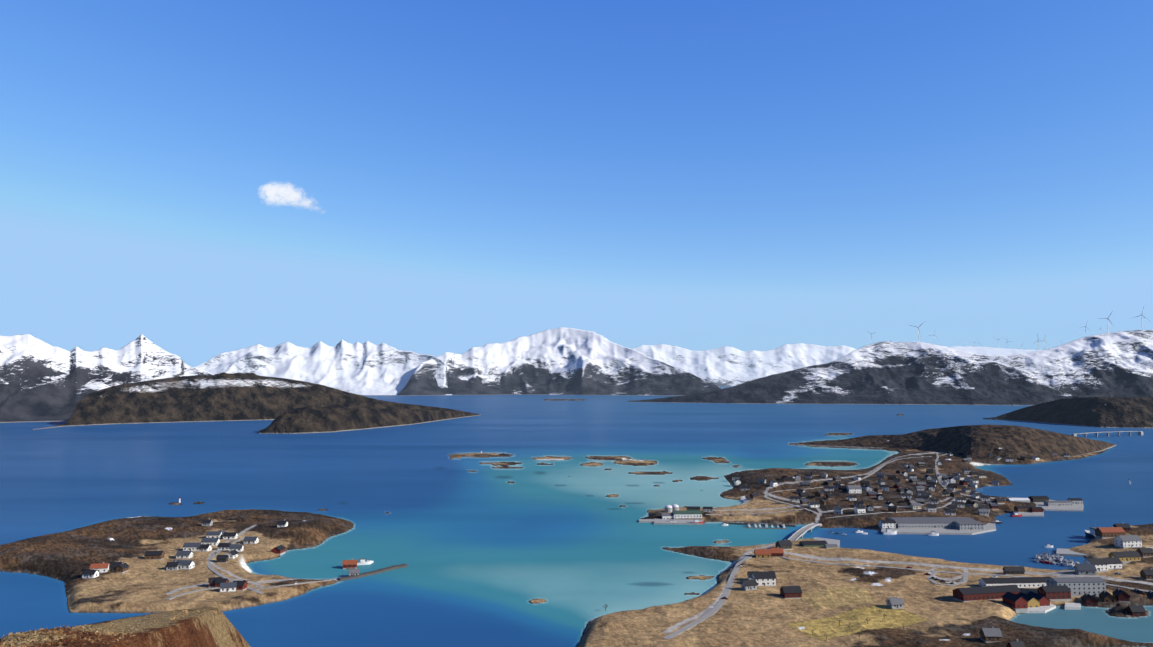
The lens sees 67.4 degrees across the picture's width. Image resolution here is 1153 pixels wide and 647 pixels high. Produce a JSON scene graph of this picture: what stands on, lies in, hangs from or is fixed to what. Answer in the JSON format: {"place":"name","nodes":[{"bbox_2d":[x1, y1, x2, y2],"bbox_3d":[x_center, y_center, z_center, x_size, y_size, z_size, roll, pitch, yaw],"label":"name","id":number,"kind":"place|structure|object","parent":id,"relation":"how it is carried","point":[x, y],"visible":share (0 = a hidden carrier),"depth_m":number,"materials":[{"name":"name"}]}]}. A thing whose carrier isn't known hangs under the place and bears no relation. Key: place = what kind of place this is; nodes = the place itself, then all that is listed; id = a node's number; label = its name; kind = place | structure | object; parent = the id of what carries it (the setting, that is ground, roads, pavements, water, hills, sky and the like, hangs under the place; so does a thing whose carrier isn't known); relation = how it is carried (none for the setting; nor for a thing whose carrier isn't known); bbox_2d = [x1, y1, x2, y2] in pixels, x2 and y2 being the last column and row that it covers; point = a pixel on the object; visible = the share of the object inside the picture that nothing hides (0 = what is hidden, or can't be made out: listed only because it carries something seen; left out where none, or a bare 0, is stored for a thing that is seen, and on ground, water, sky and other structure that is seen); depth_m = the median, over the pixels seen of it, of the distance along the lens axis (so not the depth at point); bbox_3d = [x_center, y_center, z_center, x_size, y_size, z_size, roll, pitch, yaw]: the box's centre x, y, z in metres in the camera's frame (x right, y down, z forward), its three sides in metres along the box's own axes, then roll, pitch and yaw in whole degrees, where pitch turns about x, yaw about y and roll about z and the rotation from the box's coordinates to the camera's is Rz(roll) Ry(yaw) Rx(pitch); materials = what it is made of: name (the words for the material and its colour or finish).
{"place":"outdoors","nodes":[
{"label":"outdoors","id":0,"kind":"place"},
{"bbox_2d":[0,334,211,422],"bbox_3d":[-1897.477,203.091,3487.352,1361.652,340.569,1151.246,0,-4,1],"label":"mountain","id":1,"kind":"structure","parent":0,"point":[41,381],"depth_m":3338.53,"materials":[{"name":"snow"}]},
{"bbox_2d":[0,607,250,646],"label":"hillside","id":2,"kind":"structure","parent":0,"point":[209,627],"depth_m":46.82,"materials":[{"name":"soil"}]},
{"bbox_2d":[0,609,200,646],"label":"grass tufts","id":3,"kind":"object","parent":2,"relation":"on","point":[61,630],"visible":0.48,"depth_m":38.30,"materials":[{"name":"plant"}]},
{"bbox_2d":[33,372,480,429],"bbox_3d":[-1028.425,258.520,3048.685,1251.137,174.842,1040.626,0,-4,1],"label":"island","id":4,"kind":"structure","parent":0,"point":[223,396],"depth_m":3073.95,"materials":[{"name":"stone"}]},
{"bbox_2d":[262,184,316,208],"bbox_3d":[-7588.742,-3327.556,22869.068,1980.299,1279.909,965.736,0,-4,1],"label":"cloud","id":5,"kind":"structure","parent":0,"point":[282,194],"depth_m":22563.01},
{"bbox_2d":[195,339,451,394],"bbox_3d":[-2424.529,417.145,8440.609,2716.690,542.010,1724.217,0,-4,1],"label":"mountain","id":6,"kind":"structure","parent":0,"point":[367,368],"depth_m":8109.79,"materials":[{"name":"snow"}]},
{"bbox_2d":[397,327,720,395],"bbox_3d":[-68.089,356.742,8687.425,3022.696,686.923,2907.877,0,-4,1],"label":"mountain","id":7,"kind":"structure","parent":0,"point":[564,361],"depth_m":8099.23,"materials":[{"name":"snow"}]},
{"bbox_2d":[0,387,1152,646],"bbox_3d":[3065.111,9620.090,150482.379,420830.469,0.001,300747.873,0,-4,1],"label":"sea water","id":8,"kind":"structure","parent":0,"point":[486,553],"depth_m":1083.13,"materials":[{"name":"liquid"}]},
{"bbox_2d":[357,558,371,564],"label":"boat","id":9,"kind":"object","parent":8,"relation":"on","point":[362,561],"visible":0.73,"depth_m":704.56,"materials":[{"name":"white plastic"}]},
{"bbox_2d":[259,407,479,433],"bbox_3d":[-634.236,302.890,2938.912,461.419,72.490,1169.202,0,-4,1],"label":"headland","id":10,"kind":"structure","parent":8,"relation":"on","point":[312,420],"depth_m":2518.59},
{"bbox_2d":[723,522,795,526],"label":"harbour breakwater","id":11,"kind":"object","parent":8,"relation":"in","point":[763,524],"visible":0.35,"depth_m":894.10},
{"bbox_2d":[814,537,839,546],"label":"quay","id":12,"kind":"structure","parent":8,"relation":"in","point":[832,541],"depth_m":802.01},
{"bbox_2d":[882,528,896,534],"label":"boat","id":13,"kind":"object","parent":8,"relation":"on","point":[888,531],"visible":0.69,"depth_m":840.82,"materials":[{"name":"white plastic"}]},
{"bbox_2d":[1085,523,1096,538],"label":"boat","id":14,"kind":"object","parent":8,"relation":"on","point":[1090,534],"visible":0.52,"depth_m":819.61,"materials":[{"name":"white metal"}]},
{"bbox_2d":[0,399,1152,646],"bbox_3d":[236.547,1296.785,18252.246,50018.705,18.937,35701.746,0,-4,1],"label":"terrain","id":15,"kind":"structure","parent":0,"point":[840,603],"depth_m":654.29,"materials":[{"name":"plant"}]},
{"bbox_2d":[81,568,99,578],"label":"house","id":16,"kind":"structure","parent":15,"relation":"on","point":[89,574],"depth_m":635.92,"materials":[{"name":"white wood"}]},
{"bbox_2d":[89,562,109,572],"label":"house","id":17,"kind":"structure","parent":15,"relation":"on","point":[103,567],"depth_m":649.53,"materials":[{"name":"orange wood"}]},
{"bbox_2d":[108,561,123,570],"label":"house","id":18,"kind":"structure","parent":15,"relation":"on","point":[113,565],"depth_m":654.87,"materials":[{"name":"black wood"}]},
{"bbox_2d":[115,562,129,573],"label":"house","id":19,"kind":"structure","parent":15,"relation":"on","point":[122,568],"depth_m":651.93,"materials":[{"name":"brown wood"}]},
{"bbox_2d":[144,550,164,559],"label":"house","id":20,"kind":"structure","parent":15,"relation":"on","point":[155,555],"depth_m":704.56,"materials":[{"name":"brown wood"}]},
{"bbox_2d":[165,561,179,570],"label":"house","id":21,"kind":"structure","parent":15,"relation":"on","point":[171,566],"depth_m":667.15,"materials":[{"name":"grey wood"}]},
{"bbox_2d":[173,559,194,569],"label":"house","id":22,"kind":"structure","parent":15,"relation":"on","point":[186,564],"depth_m":670.57,"materials":[{"name":"wood"}]},
{"bbox_2d":[176,550,192,558],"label":"house","id":23,"kind":"structure","parent":15,"relation":"on","point":[187,554],"depth_m":710.30,"materials":[{"name":"stone"}]},
{"bbox_2d":[183,541,201,550],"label":"house","id":24,"kind":"structure","parent":15,"relation":"on","point":[190,546],"depth_m":742.09,"materials":[{"name":"wood"}]},
{"bbox_2d":[197,543,211,551],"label":"house","id":25,"kind":"structure","parent":15,"relation":"on","point":[206,547],"depth_m":742.17,"materials":[{"name":"white wood"}]},
{"bbox_2d":[201,518,212,525],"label":"house","id":26,"kind":"structure","parent":15,"relation":"on","point":[207,522],"depth_m":852.12,"materials":[{"name":"white wood"}]},
{"bbox_2d":[201,537,219,545],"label":"house","id":27,"kind":"structure","parent":15,"relation":"on","point":[213,541],"depth_m":766.75,"materials":[{"name":"stone"}]},
{"bbox_2d":[206,530,221,538],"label":"house","id":28,"kind":"structure","parent":15,"relation":"on","point":[214,534],"depth_m":793.11,"materials":[{"name":"stone"}]},
{"bbox_2d":[208,576,221,587],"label":"house","id":29,"kind":"structure","parent":15,"relation":"on","point":[211,580],"depth_m":613.51,"materials":[{"name":"red wood"}]},
{"bbox_2d":[214,577,228,587],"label":"house","id":30,"kind":"structure","parent":15,"relation":"on","point":[218,581],"depth_m":612.02,"materials":[{"name":"red wood"}]},
{"bbox_2d":[216,554,228,562],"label":"house","id":31,"kind":"structure","parent":15,"relation":"on","point":[222,558],"depth_m":693.92,"materials":[{"name":"black wood"}]},
{"bbox_2d":[217,542,231,549],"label":"house","id":32,"kind":"structure","parent":15,"relation":"on","point":[222,546],"depth_m":748.36,"materials":[{"name":"white wood"}]},
{"bbox_2d":[220,581,236,591],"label":"house","id":33,"kind":"structure","parent":15,"relation":"on","point":[228,586],"depth_m":601.26,"materials":[{"name":"wood"}]},
{"bbox_2d":[223,531,238,539],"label":"house","id":34,"kind":"structure","parent":15,"relation":"on","point":[233,535],"depth_m":792.40,"materials":[{"name":"white wood"}]},
{"bbox_2d":[225,549,238,558],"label":"house","id":35,"kind":"structure","parent":15,"relation":"on","point":[232,554],"depth_m":710.78,"materials":[{"name":"white wood"}]},
{"bbox_2d":[229,543,243,551],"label":"house","id":36,"kind":"structure","parent":15,"relation":"on","point":[239,547],"depth_m":737.67,"materials":[{"name":"stone"}]},
{"bbox_2d":[233,579,247,590],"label":"house","id":37,"kind":"structure","parent":15,"relation":"on","point":[241,585],"depth_m":604.95,"materials":[{"name":"red wood"}]},
{"bbox_2d":[243,536,258,543],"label":"house","id":38,"kind":"structure","parent":15,"relation":"on","point":[251,540],"depth_m":772.22,"materials":[{"name":"wood"}]},
{"bbox_2d":[270,544,285,554],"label":"house","id":39,"kind":"structure","parent":15,"relation":"on","point":[279,549],"depth_m":742.61,"materials":[{"name":"red wood"}]},
{"bbox_2d":[277,520,287,527],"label":"house","id":40,"kind":"structure","parent":15,"relation":"on","point":[284,523],"depth_m":831.20,"materials":[{"name":"white wood"}]},
{"bbox_2d":[342,559,357,568],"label":"house","id":41,"kind":"structure","parent":15,"relation":"on","point":[352,563],"depth_m":691.10,"materials":[{"name":"red wood"}]},
{"bbox_2d":[337,564,407,580],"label":"hamlet breakwater","id":42,"kind":"object","parent":15,"relation":"on","point":[368,573],"visible":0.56,"depth_m":670.62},
{"bbox_2d":[348,568,359,575],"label":"house","id":43,"kind":"structure","parent":42,"relation":"on","point":[355,571],"depth_m":661.33,"materials":[{"name":"grey wood"}]},
{"bbox_2d":[661,513,673,518],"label":"industrial building","id":44,"kind":"structure","parent":15,"relation":"on","point":[667,515],"depth_m":923.76,"materials":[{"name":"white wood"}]},
{"bbox_2d":[665,504,678,511],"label":"storage tanks","id":45,"kind":"object","parent":15,"relation":"on","point":[673,507],"visible":0.85,"depth_m":953.34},
{"bbox_2d":[654,518,702,524],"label":"quay","id":46,"kind":"structure","parent":15,"relation":"on","point":[677,522],"depth_m":904.38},
{"bbox_2d":[672,510,701,518],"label":"industrial building","id":47,"kind":"structure","parent":15,"relation":"on","point":[682,514],"depth_m":923.48,"materials":[{"name":"white metal"}]},
{"bbox_2d":[741,578,757,590],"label":"house","id":48,"kind":"structure","parent":15,"relation":"on","point":[750,584],"depth_m":600.57,"materials":[{"name":"white wood"}]},
{"bbox_2d":[754,548,770,558],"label":"house","id":49,"kind":"structure","parent":15,"relation":"on","point":[762,553],"depth_m":714.25,"materials":[{"name":"orange wood"}]},
{"bbox_2d":[751,570,775,586],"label":"house","id":50,"kind":"structure","parent":15,"relation":"on","point":[766,578],"depth_m":616.43,"materials":[{"name":"white wood"}]},
{"bbox_2d":[770,547,783,556],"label":"house","id":51,"kind":"structure","parent":15,"relation":"on","point":[777,552],"depth_m":715.88,"materials":[{"name":"red wood"}]},
{"bbox_2d":[775,539,792,549],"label":"house","id":52,"kind":"structure","parent":15,"relation":"on","point":[784,544],"depth_m":745.77,"materials":[{"name":"grey wood"}]},
{"bbox_2d":[780,584,802,598],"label":"house","id":53,"kind":"structure","parent":15,"relation":"on","point":[792,592],"depth_m":584.33,"materials":[{"name":"red wood"}]},
{"bbox_2d":[788,523,821,540],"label":"bridge","id":54,"kind":"structure","parent":15,"relation":"on","point":[798,534],"depth_m":834.85,"materials":[{"name":"concrete"}]},
{"bbox_2d":[799,540,827,546],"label":"warehouse","id":55,"kind":"structure","parent":15,"relation":"on","point":[812,543],"depth_m":761.41,"materials":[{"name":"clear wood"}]},
{"bbox_2d":[807,501,819,507],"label":"house","id":56,"kind":"structure","parent":15,"relation":"on","point":[812,504],"depth_m":978.04,"materials":[{"name":"white wood"}]},
{"bbox_2d":[846,484,861,493],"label":"house","id":57,"kind":"structure","parent":15,"relation":"on","point":[855,489],"depth_m":1060.91,"materials":[{"name":"white wood"}]},
{"bbox_2d":[854,505,865,513],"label":"house","id":58,"kind":"structure","parent":15,"relation":"on","point":[859,509],"depth_m":922.23,"materials":[{"name":"white wood"}]},
{"bbox_2d":[878,519,895,528],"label":"fish plant office","id":59,"kind":"structure","parent":15,"relation":"on","point":[890,523],"depth_m":865.12,"materials":[{"name":"white wood"}]},
{"bbox_2d":[628,330,1152,404],"bbox_3d":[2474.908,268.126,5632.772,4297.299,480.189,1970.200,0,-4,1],"label":"mountain","id":60,"kind":"structure","parent":15,"relation":"on","point":[1116,364],"depth_m":5255.72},
{"bbox_2d":[949,346,1041,355],"bbox_3d":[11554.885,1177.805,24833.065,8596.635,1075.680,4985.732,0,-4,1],"label":"mountain plateau","id":61,"kind":"structure","parent":60,"relation":"attached to","point":[988,351],"depth_m":24751.39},
{"bbox_2d":[887,597,904,608],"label":"house","id":62,"kind":"structure","parent":15,"relation":"on","point":[896,603],"depth_m":555.30,"materials":[{"name":"white wood"}]},
{"bbox_2d":[910,502,921,509],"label":"house","id":63,"kind":"structure","parent":15,"relation":"on","point":[914,506],"depth_m":957.95,"materials":[{"name":"white wood"}]},
{"bbox_2d":[885,517,975,528],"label":"fish plant hall","id":64,"kind":"structure","parent":15,"relation":"on","point":[924,522],"depth_m":870.23,"materials":[{"name":"grey metal"}]},
{"bbox_2d":[926,504,936,512],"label":"house","id":65,"kind":"structure","parent":15,"relation":"on","point":[931,507],"depth_m":943.19,"materials":[{"name":"white wood"}]},
{"bbox_2d":[881,523,995,534],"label":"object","id":66,"kind":"object","parent":15,"relation":"on","point":[989,527],"visible":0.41,"depth_m":852.86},
{"bbox_2d":[943,509,955,515],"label":"house","id":67,"kind":"structure","parent":15,"relation":"on","point":[952,512],"depth_m":925.56,"materials":[{"name":"grey wood"}]},
{"bbox_2d":[954,521,983,529],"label":"warehouse","id":68,"kind":"structure","parent":15,"relation":"on","point":[969,525],"depth_m":855.87,"materials":[{"name":"grey metal"}]},
{"bbox_2d":[977,508,988,516],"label":"house","id":69,"kind":"structure","parent":15,"relation":"on","point":[984,512],"depth_m":932.54,"materials":[{"name":"white wood"}]},
{"bbox_2d":[952,585,1020,601],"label":"long building","id":70,"kind":"structure","parent":15,"relation":"on","point":[967,594],"depth_m":578.98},
{"bbox_2d":[979,626,1002,642],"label":"house","id":71,"kind":"structure","parent":15,"relation":"on","point":[990,635],"depth_m":484.38,"materials":[{"name":"grey wood"}]},
{"bbox_2d":[1002,565,1024,574],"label":"house","id":72,"kind":"structure","parent":15,"relation":"on","point":[1013,570],"depth_m":653.83,"materials":[{"name":"grey wood"}]},
{"bbox_2d":[1002,592,1026,612],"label":"sea house hotel","id":73,"kind":"structure","parent":15,"relation":"on","point":[1017,603],"depth_m":559.22,"materials":[{"name":"red wood"}]},
{"bbox_2d":[979,577,1050,587],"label":"hotel wing","id":74,"kind":"structure","parent":15,"relation":"on","point":[1028,582],"depth_m":611.06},
{"bbox_2d":[1006,639,1024,646],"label":"house","id":75,"kind":"structure","parent":15,"relation":"on","point":[1016,643],"depth_m":464.31,"materials":[{"name":"grey wood"}]},
{"bbox_2d":[1017,592,1039,607],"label":"sea house hotel","id":76,"kind":"structure","parent":15,"relation":"on","point":[1032,601],"depth_m":568.64,"materials":[{"name":"yellow wood"}]},
{"bbox_2d":[1027,591,1050,605],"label":"sea house hotel","id":77,"kind":"structure","parent":15,"relation":"on","point":[1044,600],"depth_m":572.12,"materials":[{"name":"red wood"}]},
{"bbox_2d":[1027,603,1055,612],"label":"quay","id":78,"kind":"structure","parent":15,"relation":"on","point":[1043,609],"depth_m":564.65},
{"bbox_2d":[1011,497,1083,510],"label":"quay","id":79,"kind":"structure","parent":15,"relation":"on","point":[1064,508],"depth_m":1004.23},
{"bbox_2d":[1006,498,1029,502],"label":"warehouse","id":80,"kind":"structure","parent":79,"relation":"on","point":[1020,499],"depth_m":1028.72,"materials":[{"name":"white metal"}]},
{"bbox_2d":[1028,496,1048,502],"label":"warehouse","id":81,"kind":"structure","parent":79,"relation":"on","point":[1037,499],"depth_m":1044.18,"materials":[{"name":"grey wood"}]},
{"bbox_2d":[1044,500,1072,505],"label":"warehouse","id":82,"kind":"structure","parent":79,"relation":"on","point":[1060,503],"depth_m":1015.97,"materials":[{"name":"grey metal"}]},
{"bbox_2d":[1067,498,1082,504],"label":"warehouse","id":83,"kind":"structure","parent":79,"relation":"on","point":[1077,501],"depth_m":1027.60,"materials":[{"name":"white wood"}]},
{"bbox_2d":[1037,585,1071,600],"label":"warehouse","id":84,"kind":"structure","parent":15,"relation":"on","point":[1057,593],"depth_m":582.96,"materials":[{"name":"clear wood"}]},
{"bbox_2d":[1056,548,1085,556],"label":"quay","id":85,"kind":"structure","parent":15,"relation":"on","point":[1065,552],"depth_m":741.15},
{"bbox_2d":[1065,603,1080,609],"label":"dock","id":86,"kind":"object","parent":15,"relation":"on","point":[1072,606],"depth_m":570.07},
{"bbox_2d":[1046,577,1105,596],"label":"large building","id":87,"kind":"structure","parent":15,"relation":"on","point":[1082,586],"depth_m":589.66,"materials":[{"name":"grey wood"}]},
{"bbox_2d":[1074,563,1096,574],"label":"house","id":88,"kind":"structure","parent":15,"relation":"on","point":[1085,569],"depth_m":649.34,"materials":[{"name":"stone"}]},
{"bbox_2d":[1080,593,1097,606],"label":"house","id":89,"kind":"structure","parent":15,"relation":"on","point":[1088,599],"depth_m":576.11,"materials":[{"name":"red wood"}]},
{"bbox_2d":[1084,557,1108,571],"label":"house","id":90,"kind":"structure","parent":15,"relation":"on","point":[1100,564],"depth_m":662.18,"materials":[{"name":"white wood"}]},
{"bbox_2d":[1098,590,1115,601],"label":"house","id":91,"kind":"structure","parent":15,"relation":"on","point":[1105,596],"depth_m":578.74,"materials":[{"name":"black wood"}]},
{"bbox_2d":[1071,431,1142,436],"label":"bridge","id":92,"kind":"structure","parent":15,"relation":"on","point":[1139,433],"depth_m":2264.17,"materials":[{"name":"concrete"}]},
{"bbox_2d":[1094,526,1125,538],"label":"house","id":93,"kind":"structure","parent":15,"relation":"on","point":[1106,532],"depth_m":795.35,"materials":[{"name":"orange wood"}]},
{"bbox_2d":[1105,556,1122,569],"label":"house","id":94,"kind":"structure","parent":15,"relation":"on","point":[1116,563],"depth_m":668.60,"materials":[{"name":"white wood"}]},
{"bbox_2d":[1112,588,1130,603],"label":"house","id":95,"kind":"structure","parent":15,"relation":"on","point":[1119,595],"depth_m":578.23,"materials":[{"name":"red wood"}]},
{"bbox_2d":[1113,523,1130,530],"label":"house","id":96,"kind":"structure","parent":15,"relation":"on","point":[1126,527],"depth_m":827.51,"materials":[{"name":"brown wood"}]},
{"bbox_2d":[1109,550,1140,561],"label":"house","id":97,"kind":"structure","parent":15,"relation":"on","point":[1125,556],"depth_m":696.32,"materials":[{"name":"yellow wood"}]},
{"bbox_2d":[1114,534,1142,548],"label":"house","id":98,"kind":"structure","parent":15,"relation":"on","point":[1128,541],"depth_m":747.79,"materials":[{"name":"white wood"}]},
{"bbox_2d":[1126,604,1145,616],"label":"house","id":99,"kind":"structure","parent":15,"relation":"on","point":[1137,610],"depth_m":551.97,"materials":[{"name":"black wood"}]},
{"bbox_2d":[1136,547,1152,557],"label":"house","id":100,"kind":"structure","parent":15,"relation":"on","point":[1145,552],"depth_m":706.68,"materials":[{"name":"grey wood"}]},
{"bbox_2d":[1139,568,1152,579],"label":"house","id":101,"kind":"structure","parent":15,"relation":"on","point":[1146,574],"depth_m":634.42,"materials":[{"name":"black wood"}]},
{"bbox_2d":[0,0,1152,366],"label":"sky","id":102,"kind":"structure","parent":0,"point":[693,175],"materials":[{"name":"blue"}]},
{"bbox_2d":[166,454,1152,638],"bbox_3d":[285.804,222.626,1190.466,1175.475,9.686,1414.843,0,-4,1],"label":"roads","id":103,"kind":"structure","parent":0,"point":[726,593],"depth_m":652.24,"materials":[{"name":"asphalt"}]},
{"bbox_2d":[633,343,856,386],"bbox_3d":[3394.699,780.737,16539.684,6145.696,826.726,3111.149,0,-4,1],"label":"mountain","id":104,"kind":"structure","parent":0,"point":[725,366],"depth_m":16115.73,"materials":[{"name":"snow"}]},
{"bbox_2d":[788,424,1115,460],"bbox_3d":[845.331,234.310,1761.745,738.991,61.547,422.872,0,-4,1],"label":"hill island","id":105,"kind":"structure","parent":0,"point":[1015,443],"depth_m":1700.13,"materials":[{"name":"stone"}]},
{"bbox_2d":[1014,511,1043,515],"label":"quay","id":106,"kind":"structure","parent":0,"point":[1030,514],"depth_m":952.76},
{"bbox_2d":[1014,506,1030,511],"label":"warehouse","id":107,"kind":"structure","parent":106,"relation":"on","point":[1022,508],"depth_m":969.50,"materials":[{"name":"brown wood"}]},
{"bbox_2d":[1031,507,1042,512],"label":"warehouse","id":108,"kind":"structure","parent":106,"relation":"on","point":[1036,509],"depth_m":966.88,"materials":[{"name":"red wood"}]},
{"bbox_2d":[983,397,1152,427],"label":"headland","id":109,"kind":"structure","parent":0,"point":[1118,412],"depth_m":2775.22,"materials":[{"name":"stone"}]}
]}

